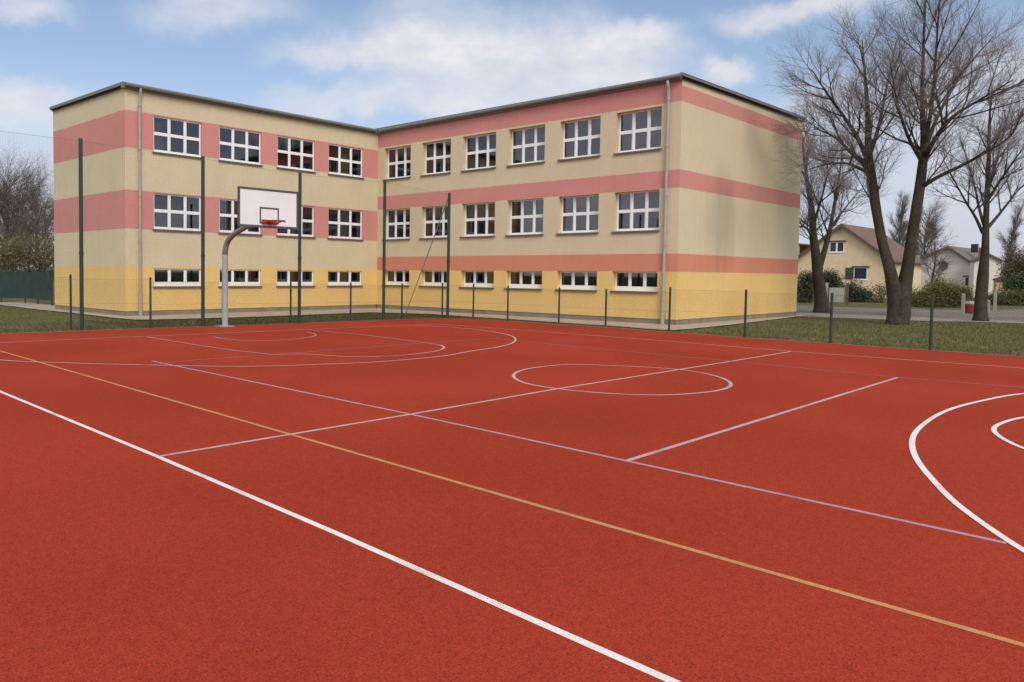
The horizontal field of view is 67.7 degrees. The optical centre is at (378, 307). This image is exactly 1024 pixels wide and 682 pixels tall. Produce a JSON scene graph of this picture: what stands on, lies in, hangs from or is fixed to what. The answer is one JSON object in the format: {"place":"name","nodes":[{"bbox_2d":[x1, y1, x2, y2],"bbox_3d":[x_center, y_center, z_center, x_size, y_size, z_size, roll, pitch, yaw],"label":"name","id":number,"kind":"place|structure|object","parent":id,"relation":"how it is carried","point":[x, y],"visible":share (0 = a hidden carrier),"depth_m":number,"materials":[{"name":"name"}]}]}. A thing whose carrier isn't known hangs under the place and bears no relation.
{"place":"outdoors","nodes":[
{"label":"outdoors","id":0,"kind":"place"},
{"bbox_2d":[0,270,1023,355],"bbox_3d":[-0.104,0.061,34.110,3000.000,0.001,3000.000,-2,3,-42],"label":"ground","id":1,"kind":"structure","parent":0,"point":[853,304],"depth_m":23.71,"materials":[{"name":"green plant"}]},
{"bbox_2d":[0,269,52,304],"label":"screen fence","id":2,"kind":"object","parent":1,"relation":"on","point":[38,283],"visible":0.83,"depth_m":35.12,"materials":[{"name":"green paint"}]},
{"bbox_2d":[0,141,53,264],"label":"bare tree","id":3,"kind":"object","parent":1,"relation":"on","point":[8,201],"visible":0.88,"depth_m":50.84,"materials":[{"name":"brown plant"}]},
{"bbox_2d":[0,164,53,271],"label":"bare tree","id":4,"kind":"object","parent":1,"relation":"on","point":[47,232],"visible":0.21,"depth_m":59.22,"materials":[{"name":"brown plant"}]},
{"bbox_2d":[0,221,54,290],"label":"shrub","id":5,"kind":"object","parent":1,"relation":"on","point":[8,256],"visible":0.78,"depth_m":45.32,"materials":[{"name":"green plant"}]},
{"bbox_2d":[0,131,450,330],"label":"ball stop fence","id":6,"kind":"object","parent":1,"relation":"on","point":[80,244],"visible":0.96,"depth_m":21.51,"materials":[{"name":"green metal"}]},
{"bbox_2d":[0,302,807,329],"bbox_3d":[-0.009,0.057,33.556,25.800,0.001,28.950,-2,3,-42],"label":"paved apron","id":7,"kind":"object","parent":1,"relation":"on","point":[378,310],"visible":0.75,"depth_m":27.45,"materials":[{"name":"concrete"}]},
{"bbox_2d":[49,72,805,324],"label":"school building","id":8,"kind":"structure","parent":1,"relation":"on","point":[656,185],"depth_m":28.23,"materials":[{"name":"beige paint"}]},
{"bbox_2d":[152,193,200,232],"bbox_3d":[-7.356,-3.433,27.282,1.980,1.350,0.190,-2,4,-43],"label":"window","id":9,"kind":"structure","parent":8,"relation":"in","point":[168,211],"depth_m":27.36,"materials":[{"name":"white plastic"}]},
{"bbox_2d":[152,116,200,158],"bbox_3d":[-7.328,-6.165,27.158,1.980,1.340,0.190,-2,4,-43],"label":"window","id":10,"kind":"structure","parent":8,"relation":"in","point":[168,134],"depth_m":27.24,"materials":[{"name":"white plastic"}]},
{"bbox_2d":[153,268,200,287],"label":"window","id":11,"kind":"structure","parent":8,"relation":"in","point":[165,285],"depth_m":27.43,"materials":[{"name":"white plastic"}]},
{"bbox_2d":[218,269,261,287],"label":"window","id":12,"kind":"structure","parent":8,"relation":"in","point":[232,284],"depth_m":29.27,"materials":[{"name":"white plastic"}]},
{"bbox_2d":[218,199,262,235],"bbox_3d":[-5.403,-3.495,29.080,1.970,1.350,0.190,-2,4,-43],"label":"window","id":13,"kind":"structure","parent":8,"relation":"in","point":[232,215],"depth_m":28.86,"materials":[{"name":"white plastic"}]},
{"bbox_2d":[218,126,262,166],"bbox_3d":[-5.375,-6.227,28.956,1.970,1.340,0.190,-2,4,-43],"label":"window","id":14,"kind":"structure","parent":8,"relation":"in","point":[232,144],"depth_m":29.04,"materials":[{"name":"white plastic"}]},
{"bbox_2d":[276,270,314,286],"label":"window","id":15,"kind":"structure","parent":8,"relation":"in","point":[286,284],"depth_m":30.97,"materials":[{"name":"white plastic"}]},
{"bbox_2d":[276,206,315,238],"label":"window","id":16,"kind":"structure","parent":8,"relation":"in","point":[288,234],"depth_m":31.16,"materials":[{"name":"white plastic"}]},
{"bbox_2d":[276,136,315,172],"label":"window","id":17,"kind":"structure","parent":8,"relation":"in","point":[288,152],"depth_m":30.77,"materials":[{"name":"white plastic"}]},
{"bbox_2d":[327,271,361,286],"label":"window","id":18,"kind":"structure","parent":8,"relation":"in","point":[338,282],"depth_m":32.87,"materials":[{"name":"white plastic"}]},
{"bbox_2d":[327,208,363,240],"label":"window","id":19,"kind":"structure","parent":8,"relation":"in","point":[338,222],"depth_m":32.77,"materials":[{"name":"white plastic"}]},
{"bbox_2d":[328,144,363,178],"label":"window","id":20,"kind":"structure","parent":8,"relation":"in","point":[350,161],"depth_m":32.70,"materials":[{"name":"white plastic"}]},
{"bbox_2d":[382,208,409,240],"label":"window","id":21,"kind":"structure","parent":8,"relation":"in","point":[396,223],"depth_m":33.35,"materials":[{"name":"white plastic"}]},
{"bbox_2d":[385,270,408,286],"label":"window","id":22,"kind":"structure","parent":8,"relation":"in","point":[389,283],"depth_m":33.45,"materials":[{"name":"white plastic"}]},
{"bbox_2d":[385,146,410,180],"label":"window","id":23,"kind":"structure","parent":8,"relation":"in","point":[405,161],"depth_m":33.21,"materials":[{"name":"white plastic"}]},
{"bbox_2d":[419,270,446,287],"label":"window","id":24,"kind":"structure","parent":8,"relation":"in","point":[437,284],"depth_m":31.81,"materials":[{"name":"white plastic"}]},
{"bbox_2d":[419,205,447,239],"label":"window","id":25,"kind":"structure","parent":8,"relation":"in","point":[443,236],"depth_m":31.79,"materials":[{"name":"white plastic"}]},
{"bbox_2d":[420,140,450,176],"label":"window","id":26,"kind":"structure","parent":8,"relation":"in","point":[444,156],"depth_m":31.65,"materials":[{"name":"white plastic"}]},
{"bbox_2d":[459,271,493,288],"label":"window","id":27,"kind":"structure","parent":8,"relation":"in","point":[477,285],"depth_m":30.19,"materials":[{"name":"white plastic"}]},
{"bbox_2d":[460,202,494,237],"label":"window","id":28,"kind":"structure","parent":8,"relation":"in","point":[476,219],"depth_m":30.16,"materials":[{"name":"white plastic"}]},
{"bbox_2d":[461,133,495,171],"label":"window","id":29,"kind":"structure","parent":8,"relation":"in","point":[477,152],"depth_m":30.06,"materials":[{"name":"white plastic"}]},
{"bbox_2d":[504,271,542,290],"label":"window","id":30,"kind":"structure","parent":8,"relation":"in","point":[520,286],"depth_m":28.66,"materials":[{"name":"white plastic"}]},
{"bbox_2d":[505,198,543,236],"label":"window","id":31,"kind":"structure","parent":8,"relation":"in","point":[534,216],"depth_m":28.61,"materials":[{"name":"white plastic"}]},
{"bbox_2d":[506,125,544,166],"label":"window","id":32,"kind":"structure","parent":8,"relation":"in","point":[535,144],"depth_m":28.48,"materials":[{"name":"white plastic"}]},
{"bbox_2d":[555,271,596,291],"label":"window","id":33,"kind":"structure","parent":8,"relation":"in","point":[585,287],"depth_m":27.04,"materials":[{"name":"white plastic"}]},
{"bbox_2d":[556,194,598,234],"bbox_3d":[7.218,-3.319,26.850,1.680,1.405,0.340,3,4,45],"label":"window","id":34,"kind":"structure","parent":8,"relation":"in","point":[575,213],"depth_m":27.01,"materials":[{"name":"white plastic"}]},
{"bbox_2d":[557,117,600,160],"bbox_3d":[7.246,-6.014,26.727,1.680,1.440,0.340,3,4,45],"label":"window","id":35,"kind":"structure","parent":8,"relation":"in","point":[590,136],"depth_m":26.88,"materials":[{"name":"white plastic"}]},
{"bbox_2d":[610,271,656,293],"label":"window","id":36,"kind":"structure","parent":8,"relation":"in","point":[623,289],"depth_m":25.57,"materials":[{"name":"white plastic"}]},
{"bbox_2d":[611,190,659,232],"bbox_3d":[8.769,-3.233,25.307,1.680,1.405,0.340,3,4,45],"label":"window","id":37,"kind":"structure","parent":8,"relation":"in","point":[646,229],"depth_m":25.45,"materials":[{"name":"white plastic"}]},
{"bbox_2d":[613,107,661,154],"bbox_3d":[8.797,-5.928,25.184,1.680,1.440,0.340,3,4,45],"label":"window","id":38,"kind":"structure","parent":8,"relation":"in","point":[649,115],"depth_m":25.32,"materials":[{"name":"white plastic"}]},
{"bbox_2d":[0,318,1023,681],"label":"sports court","id":39,"kind":"object","parent":1,"relation":"on","point":[434,500],"visible":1,"depth_m":5.09,"materials":[{"name":"red rubber"}]},
{"bbox_2d":[218,186,297,326],"bbox_3d":[-3.554,-1.277,20.602,1.890,3.807,3.069,-2,3,-42],"label":"basketball hoop","id":40,"kind":"object","parent":39,"relation":"on","point":[265,208],"visible":1,"depth_m":19.96,"materials":[{"name":"metal"}]},
{"bbox_2d":[0,274,1023,353],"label":"chain link fence","id":41,"kind":"object","parent":1,"relation":"on","point":[932,306],"visible":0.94,"depth_m":20.77,"materials":[{"name":"green metal"}]},
{"bbox_2d":[797,264,825,302],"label":"evergreen bush","id":42,"kind":"object","parent":1,"relation":"on","point":[803,289],"visible":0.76,"depth_m":48.74,"materials":[{"name":"green plant"}]},
{"bbox_2d":[825,283,848,304],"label":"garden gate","id":43,"kind":"structure","parent":1,"relation":"on","point":[837,296],"depth_m":45.90,"materials":[{"name":"metal"}]},
{"bbox_2d":[823,267,853,301],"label":"evergreen bush","id":44,"kind":"object","parent":1,"relation":"on","point":[831,279],"visible":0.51,"depth_m":49.76,"materials":[{"name":"green plant"}]},
{"bbox_2d":[787,102,895,312],"bbox_3d":[20.990,-4.745,35.115,7.972,10.085,4.970,-2,3,-42],"label":"bare tree","id":45,"kind":"object","parent":1,"relation":"on","point":[817,262],"visible":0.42,"depth_m":34.58,"materials":[{"name":"grey plant"}]},
{"bbox_2d":[843,277,875,301],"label":"evergreen bush","id":46,"kind":"object","parent":1,"relation":"on","point":[855,293],"visible":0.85,"depth_m":50.59,"materials":[{"name":"green plant"}]},
{"bbox_2d":[797,223,926,298],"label":"yellow house","id":47,"kind":"structure","parent":1,"relation":"on","point":[853,250],"depth_m":60.13,"materials":[{"name":"beige paint"}]},
{"bbox_2d":[829,240,845,252],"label":"window","id":48,"kind":"structure","parent":47,"relation":"in","point":[836,246],"depth_m":60.57,"materials":[{"name":"white plastic"}]},
{"bbox_2d":[845,266,869,279],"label":"window","id":49,"kind":"structure","parent":47,"relation":"in","point":[859,272],"depth_m":59.55,"materials":[{"name":"grey glass"}]},
{"bbox_2d":[865,278,886,302],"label":"shrub","id":50,"kind":"object","parent":1,"relation":"on","point":[880,294],"visible":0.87,"depth_m":49.91,"materials":[{"name":"brown plant"}]},
{"bbox_2d":[763,0,1023,324],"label":"bare tree","id":51,"kind":"object","parent":1,"relation":"on","point":[900,287],"visible":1,"depth_m":25.68,"materials":[{"name":"grey plant"}]},
{"bbox_2d":[885,191,911,246],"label":"poplar tree","id":52,"kind":"object","parent":1,"relation":"on","point":[899,218],"visible":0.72,"depth_m":87.83,"materials":[{"name":"grey plant"}]},
{"bbox_2d":[796,312,1023,322],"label":"path","id":53,"kind":"structure","parent":1,"relation":"on","point":[884,317],"depth_m":30.37,"materials":[{"name":"concrete"}]},
{"bbox_2d":[796,310,1023,320],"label":"gravel verge","id":54,"kind":"structure","parent":1,"relation":"on","point":[914,315],"depth_m":32.82,"materials":[{"name":"grey gravel"}]},
{"bbox_2d":[900,192,951,256],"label":"bare tree","id":55,"kind":"object","parent":1,"relation":"on","point":[930,228],"visible":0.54,"depth_m":79.41,"materials":[{"name":"brown plant"}]},
{"bbox_2d":[917,225,957,279],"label":"bare tree","id":56,"kind":"object","parent":1,"relation":"on","point":[935,260],"visible":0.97,"depth_m":55.75,"materials":[{"name":"brown plant"}]},
{"bbox_2d":[911,275,974,306],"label":"hedge","id":57,"kind":"object","parent":1,"relation":"on","point":[955,292],"visible":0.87,"depth_m":42.70,"materials":[{"name":"green plant"}]},
{"bbox_2d":[920,244,1003,292],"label":"grey house","id":58,"kind":"structure","parent":1,"relation":"on","point":[961,258],"depth_m":73.90,"materials":[{"name":"paint"}]},
{"bbox_2d":[963,276,968,286],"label":"window","id":59,"kind":"structure","parent":58,"relation":"in","point":[966,277],"depth_m":72.81,"materials":[{"name":"black glass"}]},
{"bbox_2d":[917,60,1023,320],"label":"bare tree","id":60,"kind":"object","parent":1,"relation":"on","point":[982,279],"visible":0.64,"depth_m":28.93,"materials":[{"name":"grey plant"}]},
{"bbox_2d":[968,253,1002,296],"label":"white house","id":61,"kind":"structure","parent":1,"relation":"on","point":[974,265],"depth_m":68.37,"materials":[{"name":"paint"}]},
{"bbox_2d":[992,276,1006,293],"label":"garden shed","id":62,"kind":"structure","parent":1,"relation":"on","point":[995,283],"depth_m":62.44,"materials":[{"name":"beige paint"}]},
{"bbox_2d":[988,288,1023,304],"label":"hedge","id":63,"kind":"object","parent":1,"relation":"on","point":[1011,295],"visible":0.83,"depth_m":46.73,"materials":[{"name":"green plant"}]},
{"bbox_2d":[994,244,1023,292],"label":"beech hedge","id":64,"kind":"object","parent":1,"relation":"on","point":[1014,264],"visible":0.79,"depth_m":53.91,"materials":[{"name":"brown plant"}]},
{"bbox_2d":[995,194,1023,267],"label":"poplar tree","id":65,"kind":"object","parent":1,"relation":"on","point":[1014,229],"visible":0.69,"depth_m":83.39,"materials":[{"name":"brown plant"}]},
{"bbox_2d":[996,269,1023,293],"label":"evergreen bush","id":66,"kind":"object","parent":1,"relation":"on","point":[1013,283],"visible":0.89,"depth_m":51.86,"materials":[{"name":"green plant"}]},
{"bbox_2d":[0,0,1023,273],"label":"sky","id":67,"kind":"structure","parent":0,"point":[374,64],"materials":[{"name":"blue"}]},
{"bbox_2d":[796,306,1023,317],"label":"road","id":68,"kind":"structure","parent":0,"point":[948,312],"depth_m":36.95,"materials":[{"name":"grey asphalt"}]},
{"bbox_2d":[961,293,964,313],"bbox_3d":[27.050,-0.154,34.546,0.120,0.996,0.120,-2,3,-42],"label":"fence post","id":69,"kind":"object","parent":68,"relation":"on","point":[963,304],"visible":0.9,"depth_m":34.51,"materials":[{"name":"concrete"}]},
{"bbox_2d":[965,301,973,312],"bbox_3d":[27.997,-0.011,35.322,0.530,0.560,0.517,-2,3,-42],"label":"litter bin","id":70,"kind":"object","parent":68,"relation":"on","point":[968,304],"visible":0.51,"depth_m":35.17,"materials":[{"name":"red plastic"}]},
{"bbox_2d":[993,292,996,310],"bbox_3d":[31.963,-0.296,38.703,0.120,1.004,0.120,-2,3,-42],"label":"fence post","id":71,"kind":"object","parent":68,"relation":"on","point":[994,302],"visible":0.83,"depth_m":38.67,"materials":[{"name":"concrete"}]},
{"bbox_2d":[925,274,952,291],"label":"hedge","id":72,"kind":"object","parent":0,"point":[939,279],"visible":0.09,"depth_m":45.92,"materials":[{"name":"green plant"}]}
]}

